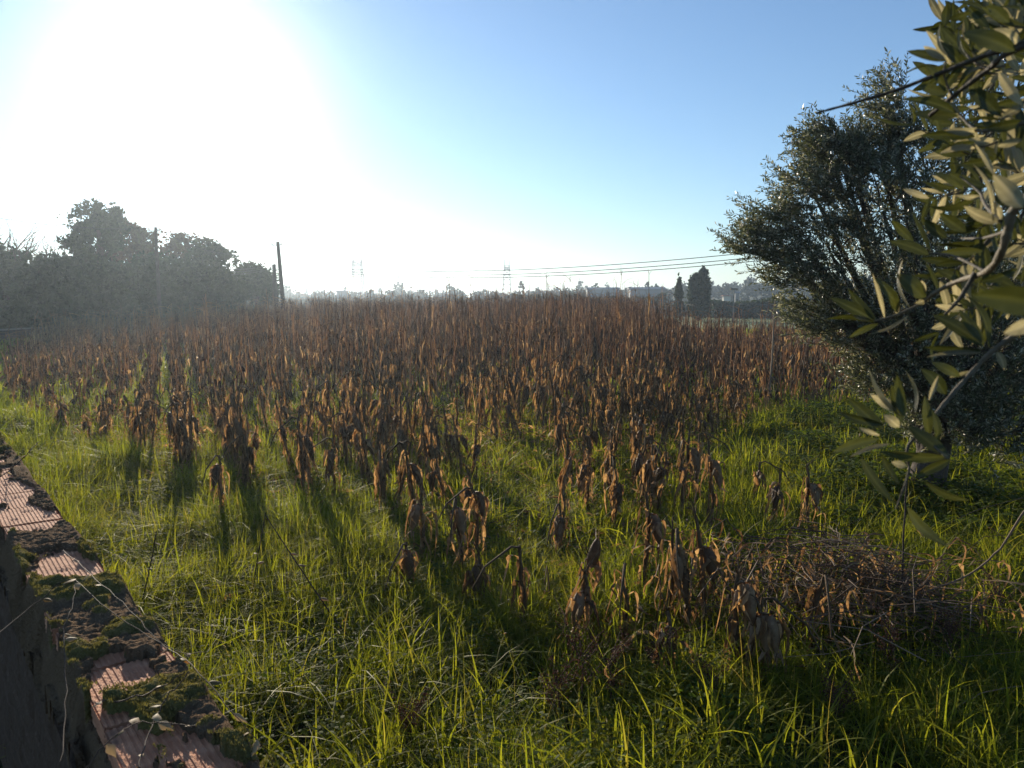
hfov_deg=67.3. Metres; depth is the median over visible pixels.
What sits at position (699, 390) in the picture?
corn plant
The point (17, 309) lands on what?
evergreen thicket
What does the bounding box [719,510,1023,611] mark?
dead branch
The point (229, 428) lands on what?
corn plant
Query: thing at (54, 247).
bare tree
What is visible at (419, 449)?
corn plant
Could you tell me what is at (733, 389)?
corn plant
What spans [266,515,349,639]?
dead branch
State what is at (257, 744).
bramble vine
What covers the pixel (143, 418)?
corn plant
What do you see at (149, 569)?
dead branch
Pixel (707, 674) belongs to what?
dry weed
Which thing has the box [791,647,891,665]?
dead branch
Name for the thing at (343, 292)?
warehouse
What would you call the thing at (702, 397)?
corn plant
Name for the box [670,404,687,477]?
corn plant
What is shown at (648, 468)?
corn plant
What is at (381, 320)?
corn plant
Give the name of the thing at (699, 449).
corn plant
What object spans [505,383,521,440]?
corn plant
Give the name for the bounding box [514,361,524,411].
corn plant
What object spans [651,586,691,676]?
corn plant
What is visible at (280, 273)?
utility pole
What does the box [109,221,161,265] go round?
leafy tree
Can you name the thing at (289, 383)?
corn plant
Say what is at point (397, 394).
corn plant
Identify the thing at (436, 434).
corn plant
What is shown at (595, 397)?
corn plant
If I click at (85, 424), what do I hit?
corn plant
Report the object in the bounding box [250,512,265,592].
dead branch
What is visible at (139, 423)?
corn plant
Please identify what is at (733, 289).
street lamp
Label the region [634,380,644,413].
corn plant
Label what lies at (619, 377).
corn plant
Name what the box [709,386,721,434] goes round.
corn plant
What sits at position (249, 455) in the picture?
corn plant
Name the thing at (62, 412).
corn plant
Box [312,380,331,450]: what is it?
corn plant
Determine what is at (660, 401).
corn plant
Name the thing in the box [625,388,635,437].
corn plant
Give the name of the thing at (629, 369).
corn plant
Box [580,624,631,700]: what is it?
dry weed
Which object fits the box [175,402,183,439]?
corn plant
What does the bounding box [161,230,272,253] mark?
overhead cable
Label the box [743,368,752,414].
corn plant
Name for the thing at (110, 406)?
corn plant
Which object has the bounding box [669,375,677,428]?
corn plant
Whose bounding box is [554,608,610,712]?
dry weed
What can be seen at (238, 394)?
corn plant
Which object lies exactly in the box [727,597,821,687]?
corn plant
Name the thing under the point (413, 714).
dry weed
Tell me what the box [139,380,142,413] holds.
corn plant
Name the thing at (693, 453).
corn plant
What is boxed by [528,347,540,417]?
corn plant
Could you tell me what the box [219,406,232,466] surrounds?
corn plant
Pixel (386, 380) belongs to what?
corn plant
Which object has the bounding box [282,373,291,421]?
corn plant
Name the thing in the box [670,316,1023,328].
meadow
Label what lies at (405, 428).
corn plant
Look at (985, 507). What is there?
dead branch
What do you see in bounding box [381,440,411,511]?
corn plant
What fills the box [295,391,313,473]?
corn plant
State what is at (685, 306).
hedge
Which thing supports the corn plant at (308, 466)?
on the ground at (796, 745)
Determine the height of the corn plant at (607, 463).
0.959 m
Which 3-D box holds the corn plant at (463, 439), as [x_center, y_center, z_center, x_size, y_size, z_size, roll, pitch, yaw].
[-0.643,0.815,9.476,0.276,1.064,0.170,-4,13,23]
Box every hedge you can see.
[286,297,510,309]
[511,292,667,312]
[661,302,688,315]
[708,297,787,317]
[778,298,905,318]
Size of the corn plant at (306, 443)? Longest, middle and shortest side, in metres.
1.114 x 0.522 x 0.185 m
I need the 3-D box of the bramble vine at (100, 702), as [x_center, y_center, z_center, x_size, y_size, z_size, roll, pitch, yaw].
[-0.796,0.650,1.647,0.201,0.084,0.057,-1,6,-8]
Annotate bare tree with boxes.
[0,212,58,299]
[4,224,96,266]
[27,236,87,264]
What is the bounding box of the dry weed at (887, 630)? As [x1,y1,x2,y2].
[862,588,901,690]
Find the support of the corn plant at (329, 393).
on the ground at (796, 745)
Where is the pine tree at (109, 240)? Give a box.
[55,197,133,262]
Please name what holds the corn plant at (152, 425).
on the ground at (796, 745)
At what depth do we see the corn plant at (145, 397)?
13.23 m
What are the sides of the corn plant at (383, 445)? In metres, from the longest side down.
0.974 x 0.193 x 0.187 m
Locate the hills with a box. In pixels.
[280,292,870,306]
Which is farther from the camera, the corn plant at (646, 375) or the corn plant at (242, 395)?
the corn plant at (646, 375)
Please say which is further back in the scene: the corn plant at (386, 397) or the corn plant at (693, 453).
the corn plant at (386, 397)
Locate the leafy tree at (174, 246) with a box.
[148,229,204,258]
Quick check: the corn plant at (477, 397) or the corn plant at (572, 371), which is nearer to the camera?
the corn plant at (477, 397)
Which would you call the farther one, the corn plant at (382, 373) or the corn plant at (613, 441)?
the corn plant at (382, 373)
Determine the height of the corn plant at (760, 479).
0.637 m
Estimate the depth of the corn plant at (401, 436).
9.68 m
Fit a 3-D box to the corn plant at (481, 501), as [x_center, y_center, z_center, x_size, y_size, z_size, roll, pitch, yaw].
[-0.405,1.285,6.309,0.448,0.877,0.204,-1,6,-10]
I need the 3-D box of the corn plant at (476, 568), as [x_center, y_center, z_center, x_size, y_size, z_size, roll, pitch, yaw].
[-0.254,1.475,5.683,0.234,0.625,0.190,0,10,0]
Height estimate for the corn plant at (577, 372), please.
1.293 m
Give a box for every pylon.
[351,255,364,297]
[503,260,510,293]
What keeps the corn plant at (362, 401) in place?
on the ground at (796, 745)
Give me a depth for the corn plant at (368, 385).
13.47 m
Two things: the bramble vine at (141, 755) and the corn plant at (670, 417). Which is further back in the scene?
the corn plant at (670, 417)
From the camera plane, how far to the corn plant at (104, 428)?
11.65 m
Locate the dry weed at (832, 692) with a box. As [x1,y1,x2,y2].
[819,662,859,739]
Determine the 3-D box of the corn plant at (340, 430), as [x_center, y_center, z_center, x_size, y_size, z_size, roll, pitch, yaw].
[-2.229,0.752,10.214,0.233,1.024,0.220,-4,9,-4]
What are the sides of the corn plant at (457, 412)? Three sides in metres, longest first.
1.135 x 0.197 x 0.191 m
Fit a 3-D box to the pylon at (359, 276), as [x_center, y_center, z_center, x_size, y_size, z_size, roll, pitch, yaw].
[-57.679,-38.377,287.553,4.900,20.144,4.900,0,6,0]
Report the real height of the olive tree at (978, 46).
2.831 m
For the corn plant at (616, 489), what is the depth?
7.18 m
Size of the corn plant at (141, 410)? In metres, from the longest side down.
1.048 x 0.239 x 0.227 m
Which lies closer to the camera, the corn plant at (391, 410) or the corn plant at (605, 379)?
the corn plant at (391, 410)
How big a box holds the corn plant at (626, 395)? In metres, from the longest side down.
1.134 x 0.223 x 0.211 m
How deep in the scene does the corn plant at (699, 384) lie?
15.24 m
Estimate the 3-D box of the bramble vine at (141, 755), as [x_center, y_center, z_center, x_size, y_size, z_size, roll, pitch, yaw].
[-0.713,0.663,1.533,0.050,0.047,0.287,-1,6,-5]
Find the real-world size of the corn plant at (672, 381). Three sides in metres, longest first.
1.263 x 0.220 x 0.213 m
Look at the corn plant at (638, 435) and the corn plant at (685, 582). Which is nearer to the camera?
the corn plant at (685, 582)
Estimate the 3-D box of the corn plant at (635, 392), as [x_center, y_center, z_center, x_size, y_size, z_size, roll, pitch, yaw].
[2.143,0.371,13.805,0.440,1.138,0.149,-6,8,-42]
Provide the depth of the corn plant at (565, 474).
7.24 m
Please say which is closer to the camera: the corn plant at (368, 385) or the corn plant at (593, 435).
the corn plant at (593, 435)
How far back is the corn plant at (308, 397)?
13.02 m
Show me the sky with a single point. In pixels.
(536, 135)
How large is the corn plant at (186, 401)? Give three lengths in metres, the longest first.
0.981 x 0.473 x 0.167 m
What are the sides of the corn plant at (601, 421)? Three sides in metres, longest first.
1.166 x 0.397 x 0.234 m
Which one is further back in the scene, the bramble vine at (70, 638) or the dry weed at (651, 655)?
the dry weed at (651, 655)
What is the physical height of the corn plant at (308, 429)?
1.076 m
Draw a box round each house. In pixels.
[722,295,730,301]
[735,292,740,301]
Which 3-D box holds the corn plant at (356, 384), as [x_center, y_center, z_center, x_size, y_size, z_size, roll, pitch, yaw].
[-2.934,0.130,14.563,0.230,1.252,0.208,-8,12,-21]
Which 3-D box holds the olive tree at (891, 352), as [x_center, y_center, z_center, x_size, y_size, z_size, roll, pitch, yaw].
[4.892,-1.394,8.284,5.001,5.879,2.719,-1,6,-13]
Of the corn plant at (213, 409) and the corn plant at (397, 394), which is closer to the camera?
the corn plant at (213, 409)
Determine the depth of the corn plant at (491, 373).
15.11 m
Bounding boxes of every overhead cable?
[0,218,107,228]
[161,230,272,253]
[281,246,887,277]
[282,240,857,271]
[282,242,885,274]
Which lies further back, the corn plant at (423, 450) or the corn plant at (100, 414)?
the corn plant at (100, 414)
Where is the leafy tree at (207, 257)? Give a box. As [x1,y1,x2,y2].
[182,236,242,277]
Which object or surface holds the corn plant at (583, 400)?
on the ground at (796, 745)
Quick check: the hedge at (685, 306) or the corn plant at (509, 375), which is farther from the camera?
the hedge at (685, 306)
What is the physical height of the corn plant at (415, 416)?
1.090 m
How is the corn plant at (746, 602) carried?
on the ground at (796, 745)
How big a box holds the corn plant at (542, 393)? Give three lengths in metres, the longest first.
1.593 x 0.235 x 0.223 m
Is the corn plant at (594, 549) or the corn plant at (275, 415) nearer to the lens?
the corn plant at (594, 549)
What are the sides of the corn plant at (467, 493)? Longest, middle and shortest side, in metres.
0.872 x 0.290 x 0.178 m
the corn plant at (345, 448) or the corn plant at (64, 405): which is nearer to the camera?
the corn plant at (345, 448)
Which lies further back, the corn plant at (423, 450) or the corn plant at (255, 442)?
the corn plant at (255, 442)
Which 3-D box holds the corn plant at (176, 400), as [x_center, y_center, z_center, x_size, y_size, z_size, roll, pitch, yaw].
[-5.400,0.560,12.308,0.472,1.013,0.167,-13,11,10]
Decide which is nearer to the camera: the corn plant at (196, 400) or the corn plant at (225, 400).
the corn plant at (225, 400)
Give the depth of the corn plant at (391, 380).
14.40 m
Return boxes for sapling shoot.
[901,483,907,640]
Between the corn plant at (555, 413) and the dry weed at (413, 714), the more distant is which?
the corn plant at (555, 413)
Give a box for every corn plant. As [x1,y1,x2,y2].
[53,397,71,427]
[54,402,66,435]
[57,388,69,427]
[80,407,93,440]
[97,402,106,433]
[98,401,110,432]
[99,389,115,423]
[99,394,113,433]
[99,413,130,445]
[122,396,131,441]
[125,410,137,443]
[130,388,145,437]
[130,400,167,449]
[131,392,143,450]
[136,385,143,412]
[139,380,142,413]
[141,378,152,418]
[141,385,151,424]
[145,389,162,437]
[146,398,160,450]
[147,376,152,420]
[159,389,181,417]
[162,402,189,475]
[163,395,187,468]
[174,403,189,464]
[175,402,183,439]
[176,375,188,399]
[177,381,192,415]
[178,390,199,417]
[181,407,196,466]
[186,380,200,447]
[187,391,207,432]
[194,392,218,435]
[196,382,219,416]
[201,455,229,517]
[215,385,226,439]
[215,399,224,440]
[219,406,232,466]
[221,377,235,429]
[221,387,232,419]
[221,392,232,463]
[221,397,241,470]
[221,434,256,495]
[222,400,232,459]
[227,378,240,450]
[227,401,249,484]
[231,376,242,416]
[232,392,241,470]
[236,385,254,411]
[236,399,252,482]
[244,372,255,412]
[249,414,260,483]
[256,370,269,435]
[268,360,283,402]
[269,417,318,505]
[272,388,290,454]
[274,388,294,466]
[276,377,288,450]
[278,372,301,414]
[282,360,292,414]
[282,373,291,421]
[291,409,303,464]
[292,420,317,491]
[295,379,307,432]
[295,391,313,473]
[298,410,315,486]
[301,437,340,495]
[304,374,327,425]
[306,384,321,431]
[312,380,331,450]
[315,400,328,449]
[317,412,355,472]
[321,360,335,429]
[321,371,333,427]
[326,284,332,364]
[328,402,342,458]
[334,404,354,460]
[335,400,347,452]
[336,369,356,424]
[339,367,350,419]
[342,388,358,446]
[347,363,358,433]
[347,365,358,394]
[347,389,367,474]
[349,395,370,488]
[352,380,386,443]
[353,358,360,399]
[358,379,369,446]
[358,407,375,494]
[360,374,369,425]
[363,360,371,430]
[367,381,395,439]
[371,376,384,456]
[372,397,384,459]
[372,421,389,509]
[374,449,388,519]
[377,402,398,462]
[378,357,398,398]
[378,377,389,408]
[378,379,403,443]
[378,398,394,460]
[380,288,386,364]
[380,424,389,476]
[381,384,408,453]
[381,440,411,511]
[383,441,428,530]
[384,542,418,592]
[386,349,403,414]
[386,362,392,403]
[387,384,393,432]
[390,350,400,404]
[391,373,401,434]
[391,386,408,476]
[394,389,415,460]
[397,376,405,419]
[404,402,416,452]
[405,475,437,569]
[407,370,417,414]
[408,392,421,423]
[409,387,419,443]
[410,410,428,469]
[415,417,429,488]
[418,382,428,432]
[420,389,435,458]
[425,415,442,497]
[426,360,437,415]
[426,441,453,517]
[427,279,432,377]
[428,415,452,474]
[429,394,437,427]
[436,487,488,563]
[442,394,459,476]
[445,283,451,368]
[446,498,476,575]
[450,383,460,439]
[451,413,469,473]
[458,361,471,418]
[459,458,488,525]
[462,542,490,608]
[463,350,475,418]
[464,376,486,438]
[466,423,495,486]
[469,280,473,367]
[472,362,480,420]
[472,545,538,629]
[475,361,487,429]
[480,369,486,422]
[483,362,501,430]
[486,375,498,444]
[488,382,501,440]
[489,358,500,409]
[491,365,517,433]
[495,371,502,423]
[502,375,524,434]
[503,341,510,406]
[503,361,514,410]
[505,347,520,409]
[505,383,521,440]
[512,356,533,421]
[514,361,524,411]
[517,367,530,426]
[520,358,528,409]
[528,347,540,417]
[533,359,541,419]
[533,369,561,432]
[534,365,548,430]
[536,354,548,431]
[540,275,547,357]
[547,355,562,418]
[547,503,570,560]
[550,381,562,456]
[554,384,578,452]
[554,405,590,489]
[556,388,567,455]
[557,439,579,538]
[559,362,565,401]
[560,357,571,414]
[561,551,600,652]
[563,529,601,632]
[564,352,579,384]
[565,276,572,356]
[565,345,579,410]
[567,373,580,432]
[568,374,585,426]
[573,375,600,428]
[575,402,592,491]
[575,437,592,506]
[576,334,589,412]
[577,435,596,514]
[578,374,602,431]
[579,374,592,419]
[583,381,604,437]
[586,399,598,463]
[589,354,600,428]
[593,363,603,412]
[594,387,605,452]
[595,360,607,427]
[600,356,617,420]
[600,425,613,482]
[601,368,613,443]
[603,410,618,466]
[603,456,618,522]
[604,385,618,455]
[604,447,623,528]
[604,563,638,642]
[605,384,618,442]
[607,376,618,433]
[607,407,622,462]
[615,361,627,434]
[618,355,628,400]
[620,359,632,398]
[620,371,627,419]
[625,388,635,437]
[627,373,640,411]
[627,417,643,483]
[628,368,636,401]
[628,402,641,486]
[629,383,646,436]
[629,399,665,457]
[629,477,665,600]
[631,436,663,508]
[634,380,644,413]
[635,360,650,401]
[636,405,645,455]
[637,435,661,512]
[638,435,661,467]
[642,377,651,426]
[642,444,666,511]
[643,372,655,418]
[643,411,660,464]
[645,270,651,344]
[645,381,655,426]
[646,380,669,433]
[647,358,662,422]
[648,435,673,517]
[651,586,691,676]
[652,513,687,625]
[653,347,671,414]
[654,368,665,438]
[655,380,673,443]
[658,395,676,449]
[661,373,681,429]
[669,363,676,420]
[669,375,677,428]
[669,527,694,642]
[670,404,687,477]
[672,384,684,435]
[673,390,689,441]
[673,416,702,522]
[673,434,691,501]
[679,376,685,410]
[685,432,731,504]
[686,384,695,419]
[687,501,720,639]
[689,395,706,441]
[691,386,705,417]
[693,407,708,449]
[694,368,701,411]
[697,370,707,408]
[699,379,708,426]
[699,424,726,530]
[704,372,713,413]
[706,401,717,439]
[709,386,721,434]
[713,546,759,674]
[722,375,734,426]
[725,364,736,412]
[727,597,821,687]
[728,380,737,413]
[729,385,750,423]
[734,379,741,419]
[734,385,745,430]
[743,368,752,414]
[747,379,756,412]
[748,581,790,679]
[751,461,790,497]
[763,461,790,526]
[796,455,822,539]
[799,573,831,662]
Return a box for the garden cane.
[767,301,775,405]
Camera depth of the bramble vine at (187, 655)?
1.88 m
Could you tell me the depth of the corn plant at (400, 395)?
14.04 m
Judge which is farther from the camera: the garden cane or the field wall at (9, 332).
the field wall at (9, 332)
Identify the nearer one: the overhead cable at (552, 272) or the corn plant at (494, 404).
the corn plant at (494, 404)
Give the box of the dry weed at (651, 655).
[641,623,683,688]
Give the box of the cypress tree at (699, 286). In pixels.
[684,265,712,319]
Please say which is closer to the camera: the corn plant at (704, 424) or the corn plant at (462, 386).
the corn plant at (704, 424)
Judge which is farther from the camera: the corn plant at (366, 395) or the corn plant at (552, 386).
the corn plant at (366, 395)
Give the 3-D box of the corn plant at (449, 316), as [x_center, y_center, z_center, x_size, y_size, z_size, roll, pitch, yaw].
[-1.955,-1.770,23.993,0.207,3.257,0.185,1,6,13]
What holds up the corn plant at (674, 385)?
on the ground at (796, 745)
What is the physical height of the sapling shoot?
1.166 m
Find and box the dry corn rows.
[0,271,1022,420]
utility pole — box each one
[148,227,161,320]
[271,242,284,311]
[272,264,277,306]
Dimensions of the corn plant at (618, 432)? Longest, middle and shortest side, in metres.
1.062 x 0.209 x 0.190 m
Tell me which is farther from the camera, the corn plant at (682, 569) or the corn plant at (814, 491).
the corn plant at (814, 491)
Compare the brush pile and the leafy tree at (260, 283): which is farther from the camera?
the leafy tree at (260, 283)
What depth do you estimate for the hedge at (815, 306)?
98.74 m
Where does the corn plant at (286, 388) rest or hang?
on the ground at (796, 745)
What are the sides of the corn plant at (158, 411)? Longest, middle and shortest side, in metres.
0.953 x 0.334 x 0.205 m
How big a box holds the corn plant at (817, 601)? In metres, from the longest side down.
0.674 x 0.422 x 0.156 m
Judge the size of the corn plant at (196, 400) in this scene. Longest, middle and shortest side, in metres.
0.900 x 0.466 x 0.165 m
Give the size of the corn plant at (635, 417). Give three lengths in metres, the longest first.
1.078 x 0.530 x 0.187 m
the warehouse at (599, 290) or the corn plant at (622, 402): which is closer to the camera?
the corn plant at (622, 402)
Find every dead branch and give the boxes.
[142,531,160,598]
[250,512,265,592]
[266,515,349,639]
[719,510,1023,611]
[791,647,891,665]
[926,686,1023,754]
[940,498,1021,528]
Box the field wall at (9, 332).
[0,327,45,341]
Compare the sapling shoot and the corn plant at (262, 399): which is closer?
the sapling shoot
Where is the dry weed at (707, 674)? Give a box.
[688,652,730,705]
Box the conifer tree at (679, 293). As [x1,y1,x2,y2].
[673,272,684,320]
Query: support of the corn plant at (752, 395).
on the ground at (796, 745)
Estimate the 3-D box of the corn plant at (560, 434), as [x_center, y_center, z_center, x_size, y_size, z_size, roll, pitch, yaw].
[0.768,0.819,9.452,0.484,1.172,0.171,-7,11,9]
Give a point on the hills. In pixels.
(751, 297)
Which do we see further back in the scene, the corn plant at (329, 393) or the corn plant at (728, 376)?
the corn plant at (728, 376)
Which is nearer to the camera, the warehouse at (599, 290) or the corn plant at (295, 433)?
the corn plant at (295, 433)
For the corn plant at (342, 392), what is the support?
on the ground at (796, 745)
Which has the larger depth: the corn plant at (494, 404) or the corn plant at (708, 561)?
the corn plant at (494, 404)
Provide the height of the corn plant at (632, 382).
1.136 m
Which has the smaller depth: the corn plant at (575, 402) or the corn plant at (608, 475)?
the corn plant at (608, 475)
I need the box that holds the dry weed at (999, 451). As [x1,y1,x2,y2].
[993,429,1008,468]
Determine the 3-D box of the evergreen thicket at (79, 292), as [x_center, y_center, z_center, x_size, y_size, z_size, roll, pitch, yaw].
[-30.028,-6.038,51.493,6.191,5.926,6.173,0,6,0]
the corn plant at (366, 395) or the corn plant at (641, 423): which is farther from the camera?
the corn plant at (366, 395)
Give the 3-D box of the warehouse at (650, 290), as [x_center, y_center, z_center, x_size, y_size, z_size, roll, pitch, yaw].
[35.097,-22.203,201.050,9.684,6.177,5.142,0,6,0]
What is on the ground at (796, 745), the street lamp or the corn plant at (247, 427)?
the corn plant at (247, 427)
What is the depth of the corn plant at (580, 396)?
13.18 m
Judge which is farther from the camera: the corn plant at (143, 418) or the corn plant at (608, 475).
the corn plant at (143, 418)
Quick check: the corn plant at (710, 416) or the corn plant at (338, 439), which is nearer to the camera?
the corn plant at (338, 439)
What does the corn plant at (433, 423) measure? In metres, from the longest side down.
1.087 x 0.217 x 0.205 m
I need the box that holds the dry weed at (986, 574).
[973,561,1023,620]
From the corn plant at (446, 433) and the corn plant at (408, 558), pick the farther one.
the corn plant at (446, 433)
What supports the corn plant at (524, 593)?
on the ground at (796, 745)
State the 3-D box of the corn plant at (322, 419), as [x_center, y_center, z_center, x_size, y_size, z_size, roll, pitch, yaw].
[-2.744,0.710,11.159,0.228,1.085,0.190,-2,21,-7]
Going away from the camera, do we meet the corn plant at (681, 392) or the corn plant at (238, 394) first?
the corn plant at (238, 394)
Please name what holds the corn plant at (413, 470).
on the ground at (796, 745)
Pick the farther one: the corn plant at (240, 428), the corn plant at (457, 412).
the corn plant at (457, 412)
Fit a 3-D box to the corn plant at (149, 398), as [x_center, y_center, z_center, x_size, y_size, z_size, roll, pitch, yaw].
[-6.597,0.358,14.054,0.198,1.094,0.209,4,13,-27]
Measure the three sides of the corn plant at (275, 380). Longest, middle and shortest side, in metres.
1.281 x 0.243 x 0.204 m
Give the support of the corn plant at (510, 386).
on the ground at (796, 745)
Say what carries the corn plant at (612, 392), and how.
on the ground at (796, 745)
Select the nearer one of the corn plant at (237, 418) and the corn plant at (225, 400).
the corn plant at (237, 418)
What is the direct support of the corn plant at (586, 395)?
on the ground at (796, 745)
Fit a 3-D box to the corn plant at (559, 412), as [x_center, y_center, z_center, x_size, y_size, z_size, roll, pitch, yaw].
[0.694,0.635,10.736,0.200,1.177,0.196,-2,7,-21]
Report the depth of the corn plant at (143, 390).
14.13 m
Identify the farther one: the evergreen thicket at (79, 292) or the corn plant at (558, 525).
the evergreen thicket at (79, 292)
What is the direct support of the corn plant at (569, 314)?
on the ground at (796, 745)
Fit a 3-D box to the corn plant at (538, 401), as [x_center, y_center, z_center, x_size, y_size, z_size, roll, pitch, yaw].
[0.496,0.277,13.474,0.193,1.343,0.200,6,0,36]
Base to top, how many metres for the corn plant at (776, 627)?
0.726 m
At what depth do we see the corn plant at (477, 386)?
13.85 m
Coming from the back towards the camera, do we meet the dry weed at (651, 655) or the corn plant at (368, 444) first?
the corn plant at (368, 444)
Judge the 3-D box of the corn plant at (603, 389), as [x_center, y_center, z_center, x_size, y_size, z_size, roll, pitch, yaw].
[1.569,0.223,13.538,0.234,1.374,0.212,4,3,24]
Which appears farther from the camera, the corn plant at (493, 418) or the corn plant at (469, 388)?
the corn plant at (469, 388)
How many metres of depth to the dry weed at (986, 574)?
5.14 m
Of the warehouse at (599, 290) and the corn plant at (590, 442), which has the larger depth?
the warehouse at (599, 290)
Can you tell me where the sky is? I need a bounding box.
[0,0,1023,296]
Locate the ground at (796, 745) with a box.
[0,309,1023,767]
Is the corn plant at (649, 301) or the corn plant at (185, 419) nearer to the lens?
the corn plant at (185, 419)
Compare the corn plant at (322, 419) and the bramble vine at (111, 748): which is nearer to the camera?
the bramble vine at (111, 748)
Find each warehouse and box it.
[335,290,348,300]
[585,287,619,297]
[626,287,665,301]
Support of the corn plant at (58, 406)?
on the ground at (796, 745)
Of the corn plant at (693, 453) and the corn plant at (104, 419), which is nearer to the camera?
the corn plant at (693, 453)
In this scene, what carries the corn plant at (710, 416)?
on the ground at (796, 745)
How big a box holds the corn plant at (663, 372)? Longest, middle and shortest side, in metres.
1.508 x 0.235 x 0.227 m
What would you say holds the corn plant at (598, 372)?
on the ground at (796, 745)
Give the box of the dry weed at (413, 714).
[382,675,431,750]
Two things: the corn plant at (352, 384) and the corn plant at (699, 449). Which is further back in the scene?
the corn plant at (352, 384)
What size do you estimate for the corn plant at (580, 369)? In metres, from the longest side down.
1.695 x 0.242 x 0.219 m
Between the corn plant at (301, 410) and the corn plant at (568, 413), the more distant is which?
the corn plant at (301, 410)
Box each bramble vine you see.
[0,442,37,476]
[0,579,274,762]
[59,579,80,761]
[63,550,198,656]
[86,713,195,767]
[93,672,184,706]
[138,671,188,767]
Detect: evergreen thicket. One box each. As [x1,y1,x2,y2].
[0,238,62,330]
[26,249,109,328]
[85,252,161,325]
[130,250,212,329]
[192,263,250,320]
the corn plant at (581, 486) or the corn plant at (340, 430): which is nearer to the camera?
the corn plant at (581, 486)
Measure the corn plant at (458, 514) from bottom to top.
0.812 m
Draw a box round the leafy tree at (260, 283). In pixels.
[232,260,279,314]
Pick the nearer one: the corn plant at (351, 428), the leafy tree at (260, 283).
the corn plant at (351, 428)
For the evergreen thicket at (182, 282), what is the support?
on the ground at (796, 745)
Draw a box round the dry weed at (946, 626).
[923,596,974,661]
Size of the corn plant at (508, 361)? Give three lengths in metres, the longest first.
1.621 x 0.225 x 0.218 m
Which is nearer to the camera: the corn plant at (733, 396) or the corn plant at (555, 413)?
the corn plant at (555, 413)
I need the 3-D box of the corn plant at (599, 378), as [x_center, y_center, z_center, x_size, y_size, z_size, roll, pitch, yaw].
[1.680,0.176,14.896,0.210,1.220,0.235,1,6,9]
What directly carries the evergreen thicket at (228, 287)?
on the ground at (796, 745)
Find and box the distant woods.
[246,274,1021,308]
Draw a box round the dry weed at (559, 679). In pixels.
[538,648,589,726]
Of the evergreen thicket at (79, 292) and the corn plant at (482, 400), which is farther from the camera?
the evergreen thicket at (79, 292)
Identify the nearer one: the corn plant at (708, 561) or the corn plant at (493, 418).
the corn plant at (708, 561)
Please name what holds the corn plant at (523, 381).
on the ground at (796, 745)
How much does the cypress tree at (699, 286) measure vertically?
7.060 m
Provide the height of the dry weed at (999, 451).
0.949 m
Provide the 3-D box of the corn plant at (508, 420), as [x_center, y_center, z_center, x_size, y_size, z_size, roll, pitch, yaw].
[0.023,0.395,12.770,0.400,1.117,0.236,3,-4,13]
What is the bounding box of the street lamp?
[730,288,737,321]
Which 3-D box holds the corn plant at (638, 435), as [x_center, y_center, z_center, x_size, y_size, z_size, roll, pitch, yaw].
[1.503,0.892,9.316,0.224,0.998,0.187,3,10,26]
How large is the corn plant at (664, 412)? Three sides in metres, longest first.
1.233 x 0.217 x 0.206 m
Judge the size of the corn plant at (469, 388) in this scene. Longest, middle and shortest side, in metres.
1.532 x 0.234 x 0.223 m
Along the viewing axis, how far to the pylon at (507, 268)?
315.89 m
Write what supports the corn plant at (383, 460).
on the ground at (796, 745)
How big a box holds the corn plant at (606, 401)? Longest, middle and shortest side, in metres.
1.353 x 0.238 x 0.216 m
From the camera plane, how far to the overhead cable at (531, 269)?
42.21 m
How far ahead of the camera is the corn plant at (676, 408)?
13.50 m
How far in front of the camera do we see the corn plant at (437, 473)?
7.71 m
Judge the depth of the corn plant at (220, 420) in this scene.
11.50 m
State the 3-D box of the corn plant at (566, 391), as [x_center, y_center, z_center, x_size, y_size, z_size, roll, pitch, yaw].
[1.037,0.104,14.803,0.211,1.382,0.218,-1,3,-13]
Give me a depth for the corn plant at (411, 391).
13.75 m
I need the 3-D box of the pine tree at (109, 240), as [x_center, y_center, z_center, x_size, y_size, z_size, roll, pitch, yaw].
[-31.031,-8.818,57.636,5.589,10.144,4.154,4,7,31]
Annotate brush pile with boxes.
[539,504,1023,698]
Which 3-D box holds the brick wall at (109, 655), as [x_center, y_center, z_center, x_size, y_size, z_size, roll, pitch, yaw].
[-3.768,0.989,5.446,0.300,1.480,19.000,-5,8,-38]
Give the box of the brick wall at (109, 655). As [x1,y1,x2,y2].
[0,432,273,767]
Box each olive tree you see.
[706,3,1023,503]
[816,0,1023,546]
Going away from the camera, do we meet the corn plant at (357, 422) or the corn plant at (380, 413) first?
the corn plant at (357, 422)
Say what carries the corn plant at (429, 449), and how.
on the ground at (796, 745)
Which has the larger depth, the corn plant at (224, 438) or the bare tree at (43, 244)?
the bare tree at (43, 244)
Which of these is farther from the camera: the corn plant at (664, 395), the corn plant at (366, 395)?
the corn plant at (366, 395)
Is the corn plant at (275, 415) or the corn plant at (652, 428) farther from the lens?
the corn plant at (275, 415)
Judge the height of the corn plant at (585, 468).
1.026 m
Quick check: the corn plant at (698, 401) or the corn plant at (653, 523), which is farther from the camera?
the corn plant at (698, 401)
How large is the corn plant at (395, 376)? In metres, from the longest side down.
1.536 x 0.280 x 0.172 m
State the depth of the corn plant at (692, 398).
14.30 m
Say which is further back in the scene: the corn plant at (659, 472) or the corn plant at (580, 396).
the corn plant at (580, 396)
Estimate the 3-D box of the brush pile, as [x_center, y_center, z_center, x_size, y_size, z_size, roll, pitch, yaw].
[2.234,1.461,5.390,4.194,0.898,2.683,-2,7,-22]
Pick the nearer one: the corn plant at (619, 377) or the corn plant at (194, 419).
the corn plant at (194, 419)
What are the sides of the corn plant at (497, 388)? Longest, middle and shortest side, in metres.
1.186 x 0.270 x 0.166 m
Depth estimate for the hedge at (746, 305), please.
110.37 m

